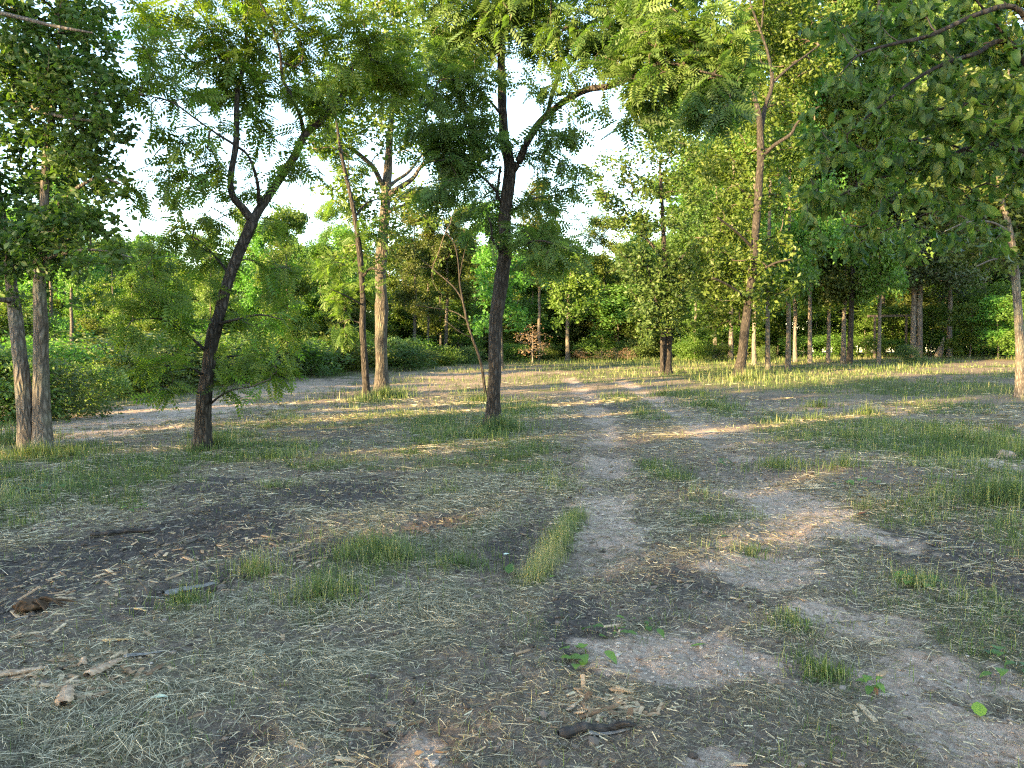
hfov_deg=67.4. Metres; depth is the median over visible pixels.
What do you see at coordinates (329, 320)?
forest tree
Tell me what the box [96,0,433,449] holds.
walnut tree
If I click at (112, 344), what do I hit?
shrub
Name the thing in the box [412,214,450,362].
forest tree
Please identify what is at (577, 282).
forest tree
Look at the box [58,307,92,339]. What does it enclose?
young tree
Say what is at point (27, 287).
forest tree
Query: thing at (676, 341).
shrub
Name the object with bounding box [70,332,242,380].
shrub
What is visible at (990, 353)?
shrub
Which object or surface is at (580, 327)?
young tree
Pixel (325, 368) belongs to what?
shrub
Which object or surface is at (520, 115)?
sky
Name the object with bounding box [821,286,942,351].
young tree
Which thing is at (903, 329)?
young tree
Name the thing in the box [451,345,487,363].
shrub
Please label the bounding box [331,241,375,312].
forest tree
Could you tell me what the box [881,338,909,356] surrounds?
shrub
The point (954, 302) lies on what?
young tree
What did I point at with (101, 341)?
shrub
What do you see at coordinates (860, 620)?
twig
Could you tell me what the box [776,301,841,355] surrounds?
young tree
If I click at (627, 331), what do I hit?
young tree
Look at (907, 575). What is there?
broadleaf weed
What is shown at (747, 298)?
walnut tree
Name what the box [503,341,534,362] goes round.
shrub
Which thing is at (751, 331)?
young tree
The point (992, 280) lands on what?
young tree
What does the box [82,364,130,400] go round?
shrub
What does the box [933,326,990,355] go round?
shrub
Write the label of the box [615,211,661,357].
forest tree
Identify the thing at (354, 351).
shrub
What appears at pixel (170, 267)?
forest tree
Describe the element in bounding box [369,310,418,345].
young tree
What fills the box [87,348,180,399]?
shrub
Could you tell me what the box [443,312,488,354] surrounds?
young tree
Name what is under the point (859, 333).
young tree
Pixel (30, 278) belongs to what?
forest tree
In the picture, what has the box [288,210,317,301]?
forest tree
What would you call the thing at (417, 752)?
fallen leaf
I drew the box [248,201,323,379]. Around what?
forest tree
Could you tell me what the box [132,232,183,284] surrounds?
forest tree
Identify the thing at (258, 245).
forest tree
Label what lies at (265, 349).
shrub
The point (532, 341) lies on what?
bare bush
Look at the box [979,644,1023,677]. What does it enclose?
broadleaf weed
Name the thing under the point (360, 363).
shrub
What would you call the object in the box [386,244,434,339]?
forest tree
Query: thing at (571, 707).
wood splinter
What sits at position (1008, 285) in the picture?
young tree
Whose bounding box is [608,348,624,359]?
dry weeds
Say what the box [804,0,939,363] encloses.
grove tree
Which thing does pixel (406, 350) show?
shrub
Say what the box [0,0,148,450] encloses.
oak tree
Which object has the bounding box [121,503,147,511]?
broadleaf weed
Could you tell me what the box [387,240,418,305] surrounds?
forest tree
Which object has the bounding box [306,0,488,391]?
oak tree
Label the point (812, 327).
young tree
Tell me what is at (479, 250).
forest tree
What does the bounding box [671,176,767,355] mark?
grove tree
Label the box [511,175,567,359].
forest tree
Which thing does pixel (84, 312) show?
young tree
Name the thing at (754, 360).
grove tree
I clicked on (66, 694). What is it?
wood scrap
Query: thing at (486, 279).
forest tree
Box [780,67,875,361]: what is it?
grove tree
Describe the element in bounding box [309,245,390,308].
forest tree
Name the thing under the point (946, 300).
young tree
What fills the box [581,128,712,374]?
oak tree
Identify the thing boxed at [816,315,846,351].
young tree
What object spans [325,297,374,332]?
young tree
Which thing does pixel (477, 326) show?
oak tree
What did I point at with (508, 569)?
fallen leaf
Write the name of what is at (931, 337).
young tree
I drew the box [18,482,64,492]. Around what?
broadleaf weed
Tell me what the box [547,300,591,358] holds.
young tree
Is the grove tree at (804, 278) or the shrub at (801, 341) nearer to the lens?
the grove tree at (804, 278)
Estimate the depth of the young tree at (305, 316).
51.74 m
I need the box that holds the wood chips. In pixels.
[0,510,1023,767]
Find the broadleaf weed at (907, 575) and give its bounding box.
[893,571,939,588]
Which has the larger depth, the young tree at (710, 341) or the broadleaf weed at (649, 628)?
the young tree at (710, 341)
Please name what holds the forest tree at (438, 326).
on the ground at (906, 654)
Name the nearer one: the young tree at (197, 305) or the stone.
the stone
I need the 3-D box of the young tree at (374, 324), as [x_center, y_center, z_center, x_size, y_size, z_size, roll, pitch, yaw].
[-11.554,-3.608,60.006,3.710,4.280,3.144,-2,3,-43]
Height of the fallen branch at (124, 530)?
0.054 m
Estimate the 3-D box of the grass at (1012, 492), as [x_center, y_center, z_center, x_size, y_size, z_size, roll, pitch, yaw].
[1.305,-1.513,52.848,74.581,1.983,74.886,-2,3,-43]
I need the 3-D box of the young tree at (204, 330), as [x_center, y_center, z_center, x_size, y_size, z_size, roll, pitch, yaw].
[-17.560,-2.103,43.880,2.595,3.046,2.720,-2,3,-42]
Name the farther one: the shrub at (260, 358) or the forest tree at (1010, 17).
the forest tree at (1010, 17)
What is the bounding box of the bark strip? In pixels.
[587,728,629,735]
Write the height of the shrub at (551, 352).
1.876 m
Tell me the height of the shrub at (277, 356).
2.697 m
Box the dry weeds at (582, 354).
[572,349,591,358]
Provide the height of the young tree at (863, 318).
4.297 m
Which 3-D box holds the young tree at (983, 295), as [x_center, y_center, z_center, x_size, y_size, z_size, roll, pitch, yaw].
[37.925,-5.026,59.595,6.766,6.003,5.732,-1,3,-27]
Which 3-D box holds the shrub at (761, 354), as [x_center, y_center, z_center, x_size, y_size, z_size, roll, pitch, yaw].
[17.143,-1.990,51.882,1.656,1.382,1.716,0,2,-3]
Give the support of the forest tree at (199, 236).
on the ground at (906, 654)
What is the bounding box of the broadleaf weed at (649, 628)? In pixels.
[624,617,651,630]
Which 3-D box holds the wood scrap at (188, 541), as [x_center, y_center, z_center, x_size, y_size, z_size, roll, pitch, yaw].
[-2.697,1.324,6.508,0.044,0.031,0.220,1,3,26]
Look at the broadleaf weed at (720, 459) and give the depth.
11.06 m
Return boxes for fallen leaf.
[414,750,423,754]
[505,564,514,573]
[971,702,986,716]
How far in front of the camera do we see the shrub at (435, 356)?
50.67 m
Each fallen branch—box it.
[90,527,159,535]
[557,720,635,738]
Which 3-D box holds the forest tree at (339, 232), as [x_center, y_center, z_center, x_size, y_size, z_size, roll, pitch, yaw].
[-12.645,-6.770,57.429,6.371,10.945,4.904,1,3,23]
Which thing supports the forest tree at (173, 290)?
on the ground at (906, 654)
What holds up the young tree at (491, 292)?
on the ground at (906, 654)
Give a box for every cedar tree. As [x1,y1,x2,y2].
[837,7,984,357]
[863,32,1004,356]
[923,119,1023,328]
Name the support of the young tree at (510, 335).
on the ground at (906, 654)
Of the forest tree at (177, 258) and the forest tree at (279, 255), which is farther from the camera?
the forest tree at (279, 255)
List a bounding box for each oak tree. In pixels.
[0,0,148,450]
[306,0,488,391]
[467,189,535,370]
[535,242,605,360]
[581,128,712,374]
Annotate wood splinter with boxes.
[102,638,131,640]
[566,701,579,710]
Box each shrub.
[0,325,113,407]
[0,345,71,427]
[0,345,87,423]
[0,353,131,420]
[50,330,250,394]
[55,331,200,379]
[58,359,133,412]
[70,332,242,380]
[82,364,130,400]
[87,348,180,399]
[99,345,201,393]
[141,328,228,377]
[142,331,262,385]
[188,338,289,384]
[189,336,285,378]
[197,330,319,378]
[221,327,280,337]
[227,335,348,378]
[230,330,313,378]
[274,337,355,376]
[300,332,400,372]
[307,334,375,364]
[345,351,375,368]
[368,352,413,367]
[369,334,437,370]
[374,335,440,364]
[393,349,447,367]
[420,343,470,365]
[431,330,509,360]
[436,332,548,356]
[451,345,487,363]
[481,336,573,359]
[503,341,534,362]
[529,326,633,359]
[535,343,564,360]
[570,335,622,359]
[602,336,659,359]
[672,329,736,356]
[672,336,713,360]
[701,342,737,360]
[750,330,804,355]
[756,345,779,361]
[777,335,831,357]
[805,331,864,357]
[846,334,894,357]
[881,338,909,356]
[892,343,928,362]
[908,334,945,355]
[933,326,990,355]
[960,325,1011,355]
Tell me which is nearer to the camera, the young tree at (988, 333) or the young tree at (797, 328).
the young tree at (988, 333)
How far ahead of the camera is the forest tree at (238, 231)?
57.28 m
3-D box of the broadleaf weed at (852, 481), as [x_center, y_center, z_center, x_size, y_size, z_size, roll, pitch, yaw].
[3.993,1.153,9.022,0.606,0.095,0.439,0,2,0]
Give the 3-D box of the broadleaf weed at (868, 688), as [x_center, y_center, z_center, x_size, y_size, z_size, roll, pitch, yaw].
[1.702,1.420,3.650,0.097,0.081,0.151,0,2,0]
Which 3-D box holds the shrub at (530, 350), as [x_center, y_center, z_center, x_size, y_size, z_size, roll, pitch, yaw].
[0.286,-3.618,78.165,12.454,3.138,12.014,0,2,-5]
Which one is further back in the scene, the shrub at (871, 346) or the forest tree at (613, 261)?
the forest tree at (613, 261)
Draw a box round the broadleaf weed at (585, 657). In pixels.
[559,643,616,669]
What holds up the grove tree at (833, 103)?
on the ground at (906, 654)
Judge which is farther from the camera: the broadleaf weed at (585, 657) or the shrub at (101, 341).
the shrub at (101, 341)
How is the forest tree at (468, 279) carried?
on the ground at (906, 654)
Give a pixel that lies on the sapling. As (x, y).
(473, 341)
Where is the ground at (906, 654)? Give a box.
[0,352,1023,767]
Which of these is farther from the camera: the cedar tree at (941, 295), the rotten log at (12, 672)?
the cedar tree at (941, 295)
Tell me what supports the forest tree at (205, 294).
on the ground at (906, 654)
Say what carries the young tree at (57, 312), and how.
on the ground at (906, 654)
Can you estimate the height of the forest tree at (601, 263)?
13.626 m
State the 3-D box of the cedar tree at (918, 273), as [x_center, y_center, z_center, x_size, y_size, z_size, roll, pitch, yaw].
[30.883,-14.160,56.550,11.728,25.238,10.282,0,2,-1]
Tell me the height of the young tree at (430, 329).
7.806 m
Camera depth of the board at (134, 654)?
4.04 m
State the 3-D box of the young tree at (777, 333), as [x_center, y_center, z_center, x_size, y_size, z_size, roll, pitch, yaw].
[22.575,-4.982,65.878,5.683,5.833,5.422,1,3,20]
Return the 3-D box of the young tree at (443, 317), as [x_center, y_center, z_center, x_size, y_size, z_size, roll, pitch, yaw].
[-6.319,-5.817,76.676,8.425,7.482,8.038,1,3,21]
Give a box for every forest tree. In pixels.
[0,206,88,339]
[3,173,108,373]
[28,143,103,365]
[63,241,128,314]
[73,233,150,338]
[87,265,123,324]
[106,270,151,341]
[117,239,147,305]
[126,239,176,328]
[127,232,149,273]
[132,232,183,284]
[137,251,195,301]
[156,232,222,303]
[157,276,198,330]
[188,216,226,323]
[221,205,255,306]
[232,218,293,332]
[236,241,283,294]
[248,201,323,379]
[254,247,307,265]
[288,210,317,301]
[297,238,339,342]
[309,205,348,313]
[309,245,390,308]
[311,222,375,333]
[321,263,347,335]
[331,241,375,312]
[366,244,402,335]
[375,184,450,341]
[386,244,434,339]
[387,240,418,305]
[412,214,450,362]
[412,230,470,346]
[418,177,485,346]
[444,205,487,348]
[449,198,492,312]
[466,260,493,290]
[505,247,543,326]
[509,230,558,358]
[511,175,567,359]
[548,257,593,356]
[572,211,639,342]
[588,258,617,333]
[593,243,645,329]
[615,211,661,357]
[635,235,686,356]
[654,134,751,357]
[671,189,711,351]
[830,1,917,354]
[891,0,1018,353]
[963,0,1023,259]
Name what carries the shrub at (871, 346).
on the ground at (906, 654)
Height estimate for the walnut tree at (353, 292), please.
11.666 m
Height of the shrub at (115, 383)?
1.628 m
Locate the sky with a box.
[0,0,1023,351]
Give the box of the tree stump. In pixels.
[933,337,944,357]
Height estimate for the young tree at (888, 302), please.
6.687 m
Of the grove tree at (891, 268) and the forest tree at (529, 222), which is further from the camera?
the forest tree at (529, 222)
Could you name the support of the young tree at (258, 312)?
on the ground at (906, 654)
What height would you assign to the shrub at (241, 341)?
2.726 m
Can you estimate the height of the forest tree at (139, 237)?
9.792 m
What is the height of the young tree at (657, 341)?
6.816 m
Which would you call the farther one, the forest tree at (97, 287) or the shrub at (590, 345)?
the shrub at (590, 345)
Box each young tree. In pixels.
[0,288,67,373]
[47,288,75,319]
[47,308,77,332]
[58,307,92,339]
[60,314,112,344]
[66,308,95,331]
[124,315,172,333]
[171,299,234,335]
[189,323,223,335]
[199,297,253,335]
[228,286,327,333]
[276,300,329,337]
[306,317,336,339]
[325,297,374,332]
[366,312,392,340]
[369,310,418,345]
[374,308,426,337]
[389,312,438,349]
[418,294,452,346]
[420,297,488,347]
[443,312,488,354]
[448,299,488,360]
[460,289,518,331]
[469,293,544,359]
[507,309,557,355]
[518,282,594,358]
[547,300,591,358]
[560,307,612,358]
[571,280,664,354]
[585,304,643,353]
[606,295,659,356]
[619,312,679,356]
[623,309,659,358]
[672,272,757,354]
[673,299,749,355]
[675,318,712,360]
[690,301,742,358]
[718,303,785,356]
[719,281,782,354]
[748,298,807,356]
[751,296,807,354]
[751,319,815,351]
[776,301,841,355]
[792,313,834,350]
[802,308,859,353]
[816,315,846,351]
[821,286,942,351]
[831,276,937,347]
[833,307,886,354]
[867,304,910,355]
[873,285,965,346]
[886,319,916,340]
[901,302,953,355]
[916,264,1000,348]
[930,291,993,334]
[934,302,1002,357]
[953,281,1021,329]
[965,291,1014,358]
[983,287,1023,355]
[986,275,1023,353]
[988,273,1020,328]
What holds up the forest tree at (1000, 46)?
on the ground at (906, 654)
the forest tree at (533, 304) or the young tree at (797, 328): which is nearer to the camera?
the forest tree at (533, 304)
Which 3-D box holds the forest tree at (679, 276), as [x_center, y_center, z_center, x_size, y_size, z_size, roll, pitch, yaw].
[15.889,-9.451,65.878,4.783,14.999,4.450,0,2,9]
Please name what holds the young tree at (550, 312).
on the ground at (906, 654)
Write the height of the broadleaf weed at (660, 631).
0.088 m
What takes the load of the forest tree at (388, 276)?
on the ground at (906, 654)
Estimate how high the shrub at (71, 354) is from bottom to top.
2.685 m
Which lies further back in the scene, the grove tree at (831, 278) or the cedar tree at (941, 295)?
the cedar tree at (941, 295)
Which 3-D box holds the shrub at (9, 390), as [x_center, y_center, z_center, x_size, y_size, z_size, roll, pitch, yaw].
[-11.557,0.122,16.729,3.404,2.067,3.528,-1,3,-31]
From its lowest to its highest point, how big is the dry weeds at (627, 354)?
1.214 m
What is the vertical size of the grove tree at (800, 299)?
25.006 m
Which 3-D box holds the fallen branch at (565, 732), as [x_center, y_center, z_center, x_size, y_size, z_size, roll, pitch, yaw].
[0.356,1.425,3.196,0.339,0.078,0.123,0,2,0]
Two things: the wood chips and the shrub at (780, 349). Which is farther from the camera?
the shrub at (780, 349)
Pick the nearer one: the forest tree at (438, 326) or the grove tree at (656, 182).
the forest tree at (438, 326)
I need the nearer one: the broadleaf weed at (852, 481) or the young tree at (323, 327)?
the broadleaf weed at (852, 481)
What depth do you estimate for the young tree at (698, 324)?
72.38 m
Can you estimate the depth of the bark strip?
3.19 m
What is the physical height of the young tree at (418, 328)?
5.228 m
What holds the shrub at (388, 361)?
on the ground at (906, 654)
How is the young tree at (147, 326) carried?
on the ground at (906, 654)
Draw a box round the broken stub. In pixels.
[137,578,151,597]
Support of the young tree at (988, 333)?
on the ground at (906, 654)
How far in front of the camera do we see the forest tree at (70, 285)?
29.89 m
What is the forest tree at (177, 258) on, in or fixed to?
on the ground at (906, 654)
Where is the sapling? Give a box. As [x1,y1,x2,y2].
[416,212,486,395]
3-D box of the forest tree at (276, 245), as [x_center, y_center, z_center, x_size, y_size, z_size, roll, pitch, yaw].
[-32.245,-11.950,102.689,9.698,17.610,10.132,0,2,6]
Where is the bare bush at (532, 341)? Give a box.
[513,324,552,360]
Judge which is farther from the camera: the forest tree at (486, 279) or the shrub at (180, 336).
the forest tree at (486, 279)
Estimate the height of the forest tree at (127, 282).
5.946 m
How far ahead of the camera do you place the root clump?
4.77 m
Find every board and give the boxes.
[124,651,162,656]
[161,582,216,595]
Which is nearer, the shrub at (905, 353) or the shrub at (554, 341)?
the shrub at (905, 353)
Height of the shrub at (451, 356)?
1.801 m
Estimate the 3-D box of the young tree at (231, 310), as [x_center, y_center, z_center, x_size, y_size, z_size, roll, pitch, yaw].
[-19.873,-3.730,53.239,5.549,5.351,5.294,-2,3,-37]
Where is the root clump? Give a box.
[12,596,82,614]
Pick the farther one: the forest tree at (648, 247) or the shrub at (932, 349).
the forest tree at (648, 247)
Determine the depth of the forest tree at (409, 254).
58.84 m
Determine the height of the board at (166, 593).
0.037 m
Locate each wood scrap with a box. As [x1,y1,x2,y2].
[54,684,74,705]
[77,656,86,666]
[182,538,197,543]
[695,432,721,434]
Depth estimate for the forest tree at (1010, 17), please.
68.05 m
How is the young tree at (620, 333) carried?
on the ground at (906, 654)
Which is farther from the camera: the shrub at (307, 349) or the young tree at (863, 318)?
the young tree at (863, 318)
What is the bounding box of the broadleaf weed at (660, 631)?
[582,615,663,637]
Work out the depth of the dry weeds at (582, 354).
61.89 m
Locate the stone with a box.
[996,450,1015,458]
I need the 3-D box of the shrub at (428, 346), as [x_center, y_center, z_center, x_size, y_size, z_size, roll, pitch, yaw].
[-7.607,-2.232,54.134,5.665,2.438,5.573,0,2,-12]
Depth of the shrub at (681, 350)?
59.34 m
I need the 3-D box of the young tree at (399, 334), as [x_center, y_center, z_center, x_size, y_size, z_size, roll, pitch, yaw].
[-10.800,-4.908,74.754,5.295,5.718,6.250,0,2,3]
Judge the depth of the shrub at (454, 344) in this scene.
72.89 m
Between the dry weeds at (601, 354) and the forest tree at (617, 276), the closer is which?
the dry weeds at (601, 354)
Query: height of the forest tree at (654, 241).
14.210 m
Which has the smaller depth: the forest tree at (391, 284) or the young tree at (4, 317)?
the young tree at (4, 317)
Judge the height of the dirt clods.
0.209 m
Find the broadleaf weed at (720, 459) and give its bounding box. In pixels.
[718,458,732,464]
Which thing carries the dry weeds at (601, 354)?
on the ground at (906, 654)
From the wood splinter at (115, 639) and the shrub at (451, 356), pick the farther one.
the shrub at (451, 356)
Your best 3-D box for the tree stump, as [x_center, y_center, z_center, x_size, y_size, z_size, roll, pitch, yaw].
[31.616,-2.633,56.861,0.767,1.707,0.619,0,2,0]
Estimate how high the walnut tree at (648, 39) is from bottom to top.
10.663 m
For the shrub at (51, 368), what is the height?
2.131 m
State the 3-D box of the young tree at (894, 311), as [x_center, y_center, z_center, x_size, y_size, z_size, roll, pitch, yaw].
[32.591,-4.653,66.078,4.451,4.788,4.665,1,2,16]
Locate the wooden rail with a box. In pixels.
[867,314,923,357]
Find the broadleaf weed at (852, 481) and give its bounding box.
[833,477,879,485]
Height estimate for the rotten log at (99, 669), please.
0.037 m
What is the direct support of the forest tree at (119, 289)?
on the ground at (906, 654)
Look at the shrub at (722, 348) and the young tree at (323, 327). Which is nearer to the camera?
the young tree at (323, 327)
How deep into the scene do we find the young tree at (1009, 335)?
49.83 m
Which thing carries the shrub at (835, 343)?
on the ground at (906, 654)
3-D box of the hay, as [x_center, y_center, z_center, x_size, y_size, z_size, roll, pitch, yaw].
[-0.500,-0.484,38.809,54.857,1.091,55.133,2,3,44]
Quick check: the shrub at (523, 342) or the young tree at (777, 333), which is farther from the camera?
the shrub at (523, 342)
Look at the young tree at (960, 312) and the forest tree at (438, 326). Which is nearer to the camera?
the young tree at (960, 312)
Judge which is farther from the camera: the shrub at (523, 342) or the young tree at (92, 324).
the shrub at (523, 342)
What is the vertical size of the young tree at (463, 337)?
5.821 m
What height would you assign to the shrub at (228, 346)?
2.722 m
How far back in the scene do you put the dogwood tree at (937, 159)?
4.43 m
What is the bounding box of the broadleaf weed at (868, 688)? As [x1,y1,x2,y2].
[854,674,884,695]
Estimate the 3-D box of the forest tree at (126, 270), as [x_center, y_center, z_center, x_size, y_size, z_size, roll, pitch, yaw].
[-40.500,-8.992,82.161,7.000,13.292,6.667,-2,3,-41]
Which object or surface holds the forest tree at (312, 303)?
on the ground at (906, 654)
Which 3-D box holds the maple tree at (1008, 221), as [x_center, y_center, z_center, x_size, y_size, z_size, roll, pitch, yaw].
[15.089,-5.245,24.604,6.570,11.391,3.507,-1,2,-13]
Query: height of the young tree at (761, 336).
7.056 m
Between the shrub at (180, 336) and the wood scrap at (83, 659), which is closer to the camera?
the wood scrap at (83, 659)
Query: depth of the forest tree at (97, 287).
45.33 m
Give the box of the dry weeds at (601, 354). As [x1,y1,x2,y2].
[589,348,610,359]
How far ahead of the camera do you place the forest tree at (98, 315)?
51.70 m
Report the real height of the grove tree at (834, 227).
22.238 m
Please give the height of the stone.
0.272 m
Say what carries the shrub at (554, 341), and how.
on the ground at (906, 654)
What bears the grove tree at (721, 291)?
on the ground at (906, 654)
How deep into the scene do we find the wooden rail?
58.97 m
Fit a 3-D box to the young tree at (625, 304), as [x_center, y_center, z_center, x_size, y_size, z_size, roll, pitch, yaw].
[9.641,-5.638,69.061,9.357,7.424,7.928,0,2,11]
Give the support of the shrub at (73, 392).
on the ground at (906, 654)
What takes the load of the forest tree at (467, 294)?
on the ground at (906, 654)
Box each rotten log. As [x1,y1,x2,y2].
[0,666,45,677]
[83,658,122,677]
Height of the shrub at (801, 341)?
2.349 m
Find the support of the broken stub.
on the ground at (906, 654)
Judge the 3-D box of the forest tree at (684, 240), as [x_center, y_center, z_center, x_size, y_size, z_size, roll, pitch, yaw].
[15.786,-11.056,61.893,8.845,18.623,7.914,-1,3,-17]
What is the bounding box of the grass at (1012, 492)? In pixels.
[0,352,1023,767]
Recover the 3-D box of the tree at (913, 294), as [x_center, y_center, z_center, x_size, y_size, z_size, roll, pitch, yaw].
[29.461,-14.315,57.192,10.386,25.493,11.847,2,3,35]
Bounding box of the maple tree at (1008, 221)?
[907,38,1023,397]
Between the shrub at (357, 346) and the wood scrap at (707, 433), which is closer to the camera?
the wood scrap at (707, 433)
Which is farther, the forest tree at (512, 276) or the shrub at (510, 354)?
the forest tree at (512, 276)
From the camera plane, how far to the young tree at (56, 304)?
68.19 m
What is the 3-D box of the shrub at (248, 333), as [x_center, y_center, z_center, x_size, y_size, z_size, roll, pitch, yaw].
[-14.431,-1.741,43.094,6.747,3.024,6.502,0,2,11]
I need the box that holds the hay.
[0,362,1023,767]
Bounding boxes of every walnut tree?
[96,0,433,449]
[290,50,388,397]
[391,0,777,426]
[678,0,859,376]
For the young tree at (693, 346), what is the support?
on the ground at (906, 654)
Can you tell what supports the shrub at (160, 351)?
on the ground at (906, 654)
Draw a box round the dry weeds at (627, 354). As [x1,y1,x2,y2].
[619,348,635,359]
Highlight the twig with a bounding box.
[827,613,896,622]
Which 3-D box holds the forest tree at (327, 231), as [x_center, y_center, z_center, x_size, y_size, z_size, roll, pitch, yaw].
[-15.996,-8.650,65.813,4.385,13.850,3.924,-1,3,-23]
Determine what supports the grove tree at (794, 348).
on the ground at (906, 654)
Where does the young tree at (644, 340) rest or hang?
on the ground at (906, 654)
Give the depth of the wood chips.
3.81 m
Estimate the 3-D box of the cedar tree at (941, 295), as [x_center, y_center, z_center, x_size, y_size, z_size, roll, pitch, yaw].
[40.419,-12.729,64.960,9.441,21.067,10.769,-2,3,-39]
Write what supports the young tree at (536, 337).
on the ground at (906, 654)
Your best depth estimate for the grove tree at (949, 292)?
57.31 m
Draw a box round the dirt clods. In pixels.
[0,407,1022,767]
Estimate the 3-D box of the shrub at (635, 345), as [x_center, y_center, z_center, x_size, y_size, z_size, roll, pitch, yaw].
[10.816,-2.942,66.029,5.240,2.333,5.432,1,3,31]
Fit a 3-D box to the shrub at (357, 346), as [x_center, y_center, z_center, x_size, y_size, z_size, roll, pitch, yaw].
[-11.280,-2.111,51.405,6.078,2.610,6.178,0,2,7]
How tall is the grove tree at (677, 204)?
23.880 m
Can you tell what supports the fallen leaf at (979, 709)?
on the ground at (906, 654)
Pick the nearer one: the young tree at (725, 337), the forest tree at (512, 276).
the young tree at (725, 337)
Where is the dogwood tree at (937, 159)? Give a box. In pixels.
[776,0,1023,267]
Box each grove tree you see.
[607,66,731,271]
[652,158,708,303]
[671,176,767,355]
[683,14,784,360]
[712,1,816,364]
[713,0,836,369]
[725,0,859,368]
[751,8,849,361]
[760,122,862,353]
[770,2,869,362]
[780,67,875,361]
[792,0,916,362]
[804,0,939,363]
[835,0,927,363]
[883,0,1022,356]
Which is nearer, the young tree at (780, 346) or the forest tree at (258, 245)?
the forest tree at (258, 245)
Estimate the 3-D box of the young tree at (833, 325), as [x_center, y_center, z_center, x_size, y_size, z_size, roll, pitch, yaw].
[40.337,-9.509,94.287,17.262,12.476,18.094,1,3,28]

